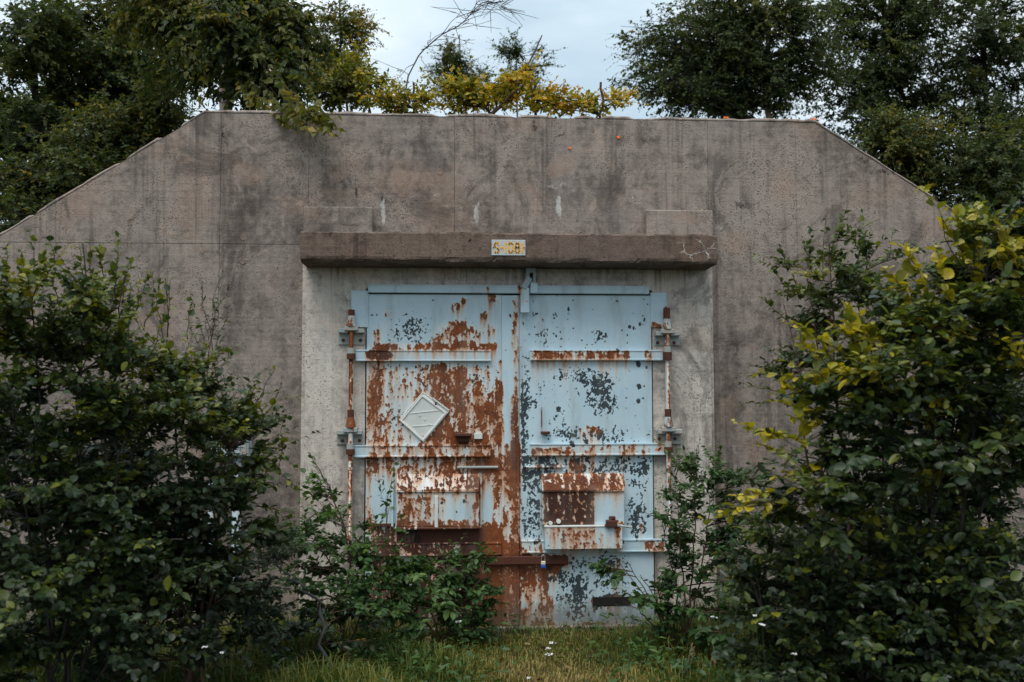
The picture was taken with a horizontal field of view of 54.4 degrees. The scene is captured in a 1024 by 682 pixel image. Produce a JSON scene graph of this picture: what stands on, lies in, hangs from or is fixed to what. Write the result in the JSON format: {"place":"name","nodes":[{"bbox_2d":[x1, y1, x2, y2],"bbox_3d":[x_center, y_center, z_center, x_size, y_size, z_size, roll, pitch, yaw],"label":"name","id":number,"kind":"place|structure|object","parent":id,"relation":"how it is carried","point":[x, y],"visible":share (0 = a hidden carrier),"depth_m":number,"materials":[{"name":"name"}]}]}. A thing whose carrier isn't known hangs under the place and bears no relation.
{"place":"outdoors","nodes":[
{"label":"outdoors","id":0,"kind":"place"},
{"bbox_2d":[22,624,773,681],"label":"ground","id":1,"kind":"structure","parent":0,"point":[580,651],"depth_m":7.11,"materials":[{"name":"green plant"}]},
{"bbox_2d":[0,354,32,606],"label":"shrub","id":2,"kind":"object","parent":1,"relation":"on","point":[16,525],"visible":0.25,"depth_m":5.49,"materials":[{"name":"green plant"}]},
{"bbox_2d":[0,225,241,681],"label":"alder shrub","id":3,"kind":"object","parent":1,"relation":"on","point":[105,409],"visible":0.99,"depth_m":4.91,"materials":[{"name":"green plant"}]},
{"bbox_2d":[0,387,314,681],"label":"background shrub","id":4,"kind":"object","parent":1,"relation":"on","point":[95,449],"visible":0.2,"depth_m":5.83,"materials":[{"name":"green plant"}]},
{"bbox_2d":[56,272,333,681],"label":"goat willow","id":5,"kind":"object","parent":1,"relation":"on","point":[198,430],"visible":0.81,"depth_m":5.49,"materials":[{"name":"green plant"}]},
{"bbox_2d":[159,270,290,675],"bbox_3d":[-1.834,0.868,6.279,0.566,2.652,0.784,-2,-4,33],"label":"willow sprig","id":6,"kind":"object","parent":1,"relation":"on","point":[212,335],"visible":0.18,"depth_m":6.32,"materials":[{"name":"green plant"}]},
{"bbox_2d":[249,656,287,681],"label":"leafy herb","id":7,"kind":"object","parent":1,"relation":"on","point":[257,671],"visible":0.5,"depth_m":6.22,"materials":[{"name":"green plant"}]},
{"bbox_2d":[233,513,333,668],"bbox_3d":[-1.484,1.663,6.400,0.536,1.081,0.722,-2,-4,32],"label":"leaning willow","id":8,"kind":"object","parent":1,"relation":"on","point":[280,554],"visible":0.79,"depth_m":6.36,"materials":[{"name":"green plant"}]},
{"bbox_2d":[278,637,341,679],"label":"leafy herb","id":9,"kind":"object","parent":1,"relation":"on","point":[292,655],"visible":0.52,"depth_m":6.46,"materials":[{"name":"green plant"}]},
{"bbox_2d":[232,571,390,671],"bbox_3d":[-1.393,1.859,6.632,1.222,0.717,0.770,2,-4,-32],"label":"undergrowth shrub","id":10,"kind":"object","parent":1,"relation":"on","point":[291,632],"visible":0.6,"depth_m":6.59,"materials":[{"name":"green plant"}]},
{"bbox_2d":[253,451,443,659],"bbox_3d":[-1.175,1.510,7.039,1.027,1.461,1.144,-3,-4,34],"label":"young shrub","id":11,"kind":"object","parent":1,"relation":"on","point":[360,556],"visible":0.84,"depth_m":6.98,"materials":[{"name":"green plant"}]},
{"bbox_2d":[340,617,407,663],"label":"leafy herb","id":12,"kind":"object","parent":1,"relation":"on","point":[381,645],"visible":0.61,"depth_m":6.84,"materials":[{"name":"green plant"}]},
{"bbox_2d":[373,462,413,648],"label":"aspen seedling","id":13,"kind":"object","parent":1,"relation":"on","point":[398,528],"visible":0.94,"depth_m":7.31,"materials":[{"name":"green plant"}]},
{"bbox_2d":[376,615,429,664],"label":"leafy herb","id":14,"kind":"object","parent":1,"relation":"on","point":[415,635],"visible":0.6,"depth_m":6.92,"materials":[{"name":"green plant"}]},
{"bbox_2d":[398,641,441,675],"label":"leafy herb","id":15,"kind":"object","parent":1,"relation":"on","point":[429,651],"visible":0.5,"depth_m":6.68,"materials":[{"name":"green plant"}]},
{"bbox_2d":[106,623,740,681],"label":"dead leaves","id":16,"kind":"object","parent":1,"relation":"on","point":[544,647],"visible":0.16,"depth_m":7.03,"materials":[{"name":"brown plant"}]},
{"bbox_2d":[357,533,508,645],"bbox_3d":[-0.563,1.905,7.372,1.154,0.958,0.863,0,-4,-4],"label":"bramble","id":17,"kind":"object","parent":1,"relation":"on","point":[422,567],"visible":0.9,"depth_m":7.32,"materials":[{"name":"green plant"}]},
{"bbox_2d":[0,110,1023,633],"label":"bunker","id":18,"kind":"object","parent":1,"relation":"on","point":[590,340],"visible":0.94,"depth_m":8.15,"materials":[{"name":"concrete"}]},
{"bbox_2d":[208,423,251,621],"bbox_3d":[-2.260,1.514,7.927,0.324,1.763,0.172,0,-4,-4],"label":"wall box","id":19,"kind":"object","parent":18,"relation":"attached to","point":[245,449],"visible":0.06,"depth_m":7.91,"materials":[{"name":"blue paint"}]},
{"bbox_2d":[353,294,567,627],"bbox_3d":[-0.412,0.955,8.045,1.726,2.675,0.172,0,-4,-4],"label":"door","id":20,"kind":"structure","parent":18,"relation":"in","point":[460,351],"depth_m":8.06,"materials":[{"name":"blue paint"}]},
{"bbox_2d":[399,392,448,441],"bbox_3d":[-0.710,0.613,8.048,0.407,0.409,0.024,0,-4,-4],"label":"placard holder","id":21,"kind":"object","parent":20,"relation":"attached to","point":[423,416],"visible":1,"depth_m":8.05,"materials":[{"name":"metal"}]},
{"bbox_2d":[541,555,545,567],"bbox_3d":[0.250,1.765,7.978,0.038,0.106,0.026,0,-4,-4],"label":"padlock","id":22,"kind":"object","parent":20,"relation":"hanging from","point":[543,563],"visible":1,"depth_m":7.97,"materials":[{"name":"metal"}]},
{"bbox_2d":[492,240,524,255],"bbox_3d":[-0.027,-0.734,7.832,0.267,0.125,0.014,0,-4,-4],"label":"number sign","id":23,"kind":"object","parent":18,"relation":"attached to","point":[508,247],"visible":1,"depth_m":7.83,"materials":[{"name":"metal"}]},
{"bbox_2d":[519,295,672,625],"bbox_3d":[0.691,0.955,8.081,1.254,2.675,0.245,0,-4,-4],"label":"door","id":24,"kind":"structure","parent":18,"relation":"in","point":[586,451],"depth_m":8.12,"materials":[{"name":"blue paint"}]},
{"bbox_2d":[4,603,1019,681],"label":"weed leaves","id":25,"kind":"object","parent":1,"relation":"on","point":[507,671],"visible":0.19,"depth_m":6.61,"materials":[{"name":"green plant"}]},
{"bbox_2d":[617,619,671,670],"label":"leafy herb","id":26,"kind":"object","parent":1,"relation":"on","point":[641,646],"visible":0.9,"depth_m":6.81,"materials":[{"name":"green plant"}]},
{"bbox_2d":[584,558,753,651],"bbox_3d":[1.224,1.900,7.015,0.704,0.675,1.411,3,-5,-42],"label":"raspberry bush","id":27,"kind":"object","parent":1,"relation":"on","point":[699,633],"visible":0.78,"depth_m":7.06,"materials":[{"name":"green plant"}]},
{"bbox_2d":[668,648,695,681],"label":"leafy herb","id":28,"kind":"object","parent":1,"relation":"on","point":[685,662],"visible":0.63,"depth_m":6.43,"materials":[{"name":"green plant"}]},
{"bbox_2d":[618,434,779,655],"bbox_3d":[1.358,1.456,7.130,0.994,1.578,0.901,3,-4,-36],"label":"hawthorn shrub","id":29,"kind":"object","parent":1,"relation":"on","point":[681,539],"visible":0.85,"depth_m":7.09,"materials":[{"name":"green plant"}]},
{"bbox_2d":[698,645,760,681],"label":"leafy herb","id":30,"kind":"object","parent":1,"relation":"on","point":[722,677],"visible":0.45,"depth_m":6.24,"materials":[{"name":"green plant"}]},
{"bbox_2d":[754,614,760,681],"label":"white flower","id":31,"kind":"object","parent":1,"relation":"on","point":[757,644],"visible":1,"depth_m":4.63,"materials":[{"name":"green plant"}]},
{"bbox_2d":[758,623,765,670],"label":"white flower","id":32,"kind":"object","parent":1,"relation":"on","point":[763,642],"visible":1,"depth_m":4.63,"materials":[{"name":"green plant"}]},
{"bbox_2d":[734,196,960,681],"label":"leaf shrub","id":33,"kind":"object","parent":1,"relation":"on","point":[848,280],"visible":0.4,"depth_m":5.86,"materials":[{"name":"green plant"}]},
{"bbox_2d":[685,492,1023,681],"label":"alder","id":34,"kind":"object","parent":1,"relation":"on","point":[947,573],"visible":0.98,"depth_m":4.83,"materials":[{"name":"green plant"}]},
{"bbox_2d":[692,166,1023,681],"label":"alder","id":35,"kind":"object","parent":1,"relation":"on","point":[945,336],"visible":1,"depth_m":4.82,"materials":[{"name":"green plant"}]},
{"bbox_2d":[704,361,1023,672],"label":"background shrub","id":36,"kind":"object","parent":1,"relation":"on","point":[1000,510],"visible":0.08,"depth_m":6.00,"materials":[{"name":"green plant"}]},
{"bbox_2d":[0,590,1023,681],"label":"grass","id":37,"kind":"structure","parent":0,"point":[375,674],"depth_m":6.72,"materials":[{"name":"green plant"}]},
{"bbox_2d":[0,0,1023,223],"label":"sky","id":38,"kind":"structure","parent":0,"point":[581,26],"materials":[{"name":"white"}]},
{"bbox_2d":[687,643,694,673],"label":"seed grass","id":39,"kind":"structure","parent":0,"point":[692,654],"depth_m":6.40,"materials":[{"name":"plant"}]},
{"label":"mound","id":40,"kind":"structure","parent":0,"visible":0},
{"bbox_2d":[0,0,121,184],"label":"broadleaf tree","id":41,"kind":"object","parent":40,"relation":"on","point":[37,32],"visible":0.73,"depth_m":11.26,"materials":[{"name":"green plant"}]},
{"bbox_2d":[0,0,191,130],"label":"broadleaf tree","id":42,"kind":"object","parent":40,"relation":"on","point":[94,74],"visible":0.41,"depth_m":11.88,"materials":[{"name":"green plant"}]},
{"bbox_2d":[0,56,216,232],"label":"shoulder shrub","id":43,"kind":"object","parent":40,"relation":"on","point":[117,136],"visible":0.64,"depth_m":10.19,"materials":[{"name":"green plant"}]},
{"bbox_2d":[83,0,351,137],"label":"birch","id":44,"kind":"object","parent":40,"relation":"on","point":[256,54],"visible":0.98,"depth_m":9.08,"materials":[{"name":"green plant"}]},
{"bbox_2d":[295,42,392,112],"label":"yellow shrub","id":45,"kind":"object","parent":40,"relation":"on","point":[348,89],"visible":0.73,"depth_m":10.36,"materials":[{"name":"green plant"}]},
{"bbox_2d":[302,0,392,111],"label":"reddish birch","id":46,"kind":"object","parent":40,"relation":"on","point":[341,23],"visible":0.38,"depth_m":13.67,"materials":[{"name":"green plant"}]},
{"bbox_2d":[302,30,412,110],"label":"yellow shrub","id":47,"kind":"object","parent":40,"relation":"on","point":[358,59],"visible":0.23,"depth_m":10.71,"materials":[{"name":"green plant"}]},
{"bbox_2d":[342,69,439,113],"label":"yellow shrub","id":48,"kind":"object","parent":40,"relation":"on","point":[399,99],"visible":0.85,"depth_m":9.97,"materials":[{"name":"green plant"}]},
{"bbox_2d":[374,0,538,113],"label":"bare branch","id":49,"kind":"object","parent":40,"relation":"on","point":[483,5],"visible":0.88,"depth_m":10.73,"materials":[{"name":"brown plant"}]},
{"bbox_2d":[418,32,501,114],"bbox_3d":[-1.266,-3.213,24.353,2.261,8.749,1.936,0,-4,-4],"label":"birch","id":50,"kind":"object","parent":40,"relation":"on","point":[449,57],"visible":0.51,"depth_m":24.37,"materials":[{"name":"green plant"}]},
{"bbox_2d":[413,47,553,114],"bbox_3d":[-0.370,-2.183,9.844,1.142,1.388,1.144,3,-5,-37],"label":"yellow shrub","id":51,"kind":"object","parent":40,"relation":"on","point":[461,92],"visible":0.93,"depth_m":9.81,"materials":[{"name":"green plant"}]},
{"bbox_2d":[486,24,567,116],"bbox_3d":[0.408,-3.406,24.490,1.736,9.142,2.110,-2,-4,30],"label":"birch","id":52,"kind":"object","parent":40,"relation":"on","point":[509,53],"visible":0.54,"depth_m":24.59,"materials":[{"name":"green plant"}]},
{"bbox_2d":[491,35,587,117],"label":"yellow shrub","id":53,"kind":"object","parent":40,"relation":"on","point":[551,100],"visible":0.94,"depth_m":9.79,"materials":[{"name":"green plant"}]},
{"bbox_2d":[544,79,648,118],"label":"yellow shrub","id":54,"kind":"object","parent":40,"relation":"on","point":[593,102],"visible":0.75,"depth_m":9.95,"materials":[{"name":"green plant"}]},
{"bbox_2d":[598,0,882,119],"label":"birch","id":55,"kind":"object","parent":40,"relation":"on","point":[715,66],"visible":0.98,"depth_m":16.35,"materials":[{"name":"green plant"}]},
{"bbox_2d":[791,0,981,157],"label":"broadleaf tree","id":56,"kind":"object","parent":40,"relation":"on","point":[897,67],"visible":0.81,"depth_m":18.14,"materials":[{"name":"green plant"}]},
{"bbox_2d":[838,96,993,203],"bbox_3d":[4.812,-1.442,11.950,1.991,2.995,1.710,-3,-5,41],"label":"shoulder shrub","id":57,"kind":"object","parent":40,"relation":"on","point":[903,146],"visible":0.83,"depth_m":11.71,"materials":[{"name":"green plant"}]},
{"bbox_2d":[906,0,1023,204],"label":"broadleaf tree","id":58,"kind":"object","parent":40,"relation":"on","point":[1001,49],"visible":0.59,"depth_m":17.70,"materials":[{"name":"green plant"}]},
{"bbox_2d":[925,90,1023,224],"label":"shoulder shrub","id":59,"kind":"object","parent":40,"relation":"on","point":[997,157],"visible":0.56,"depth_m":11.35,"materials":[{"name":"green plant"}]}
]}

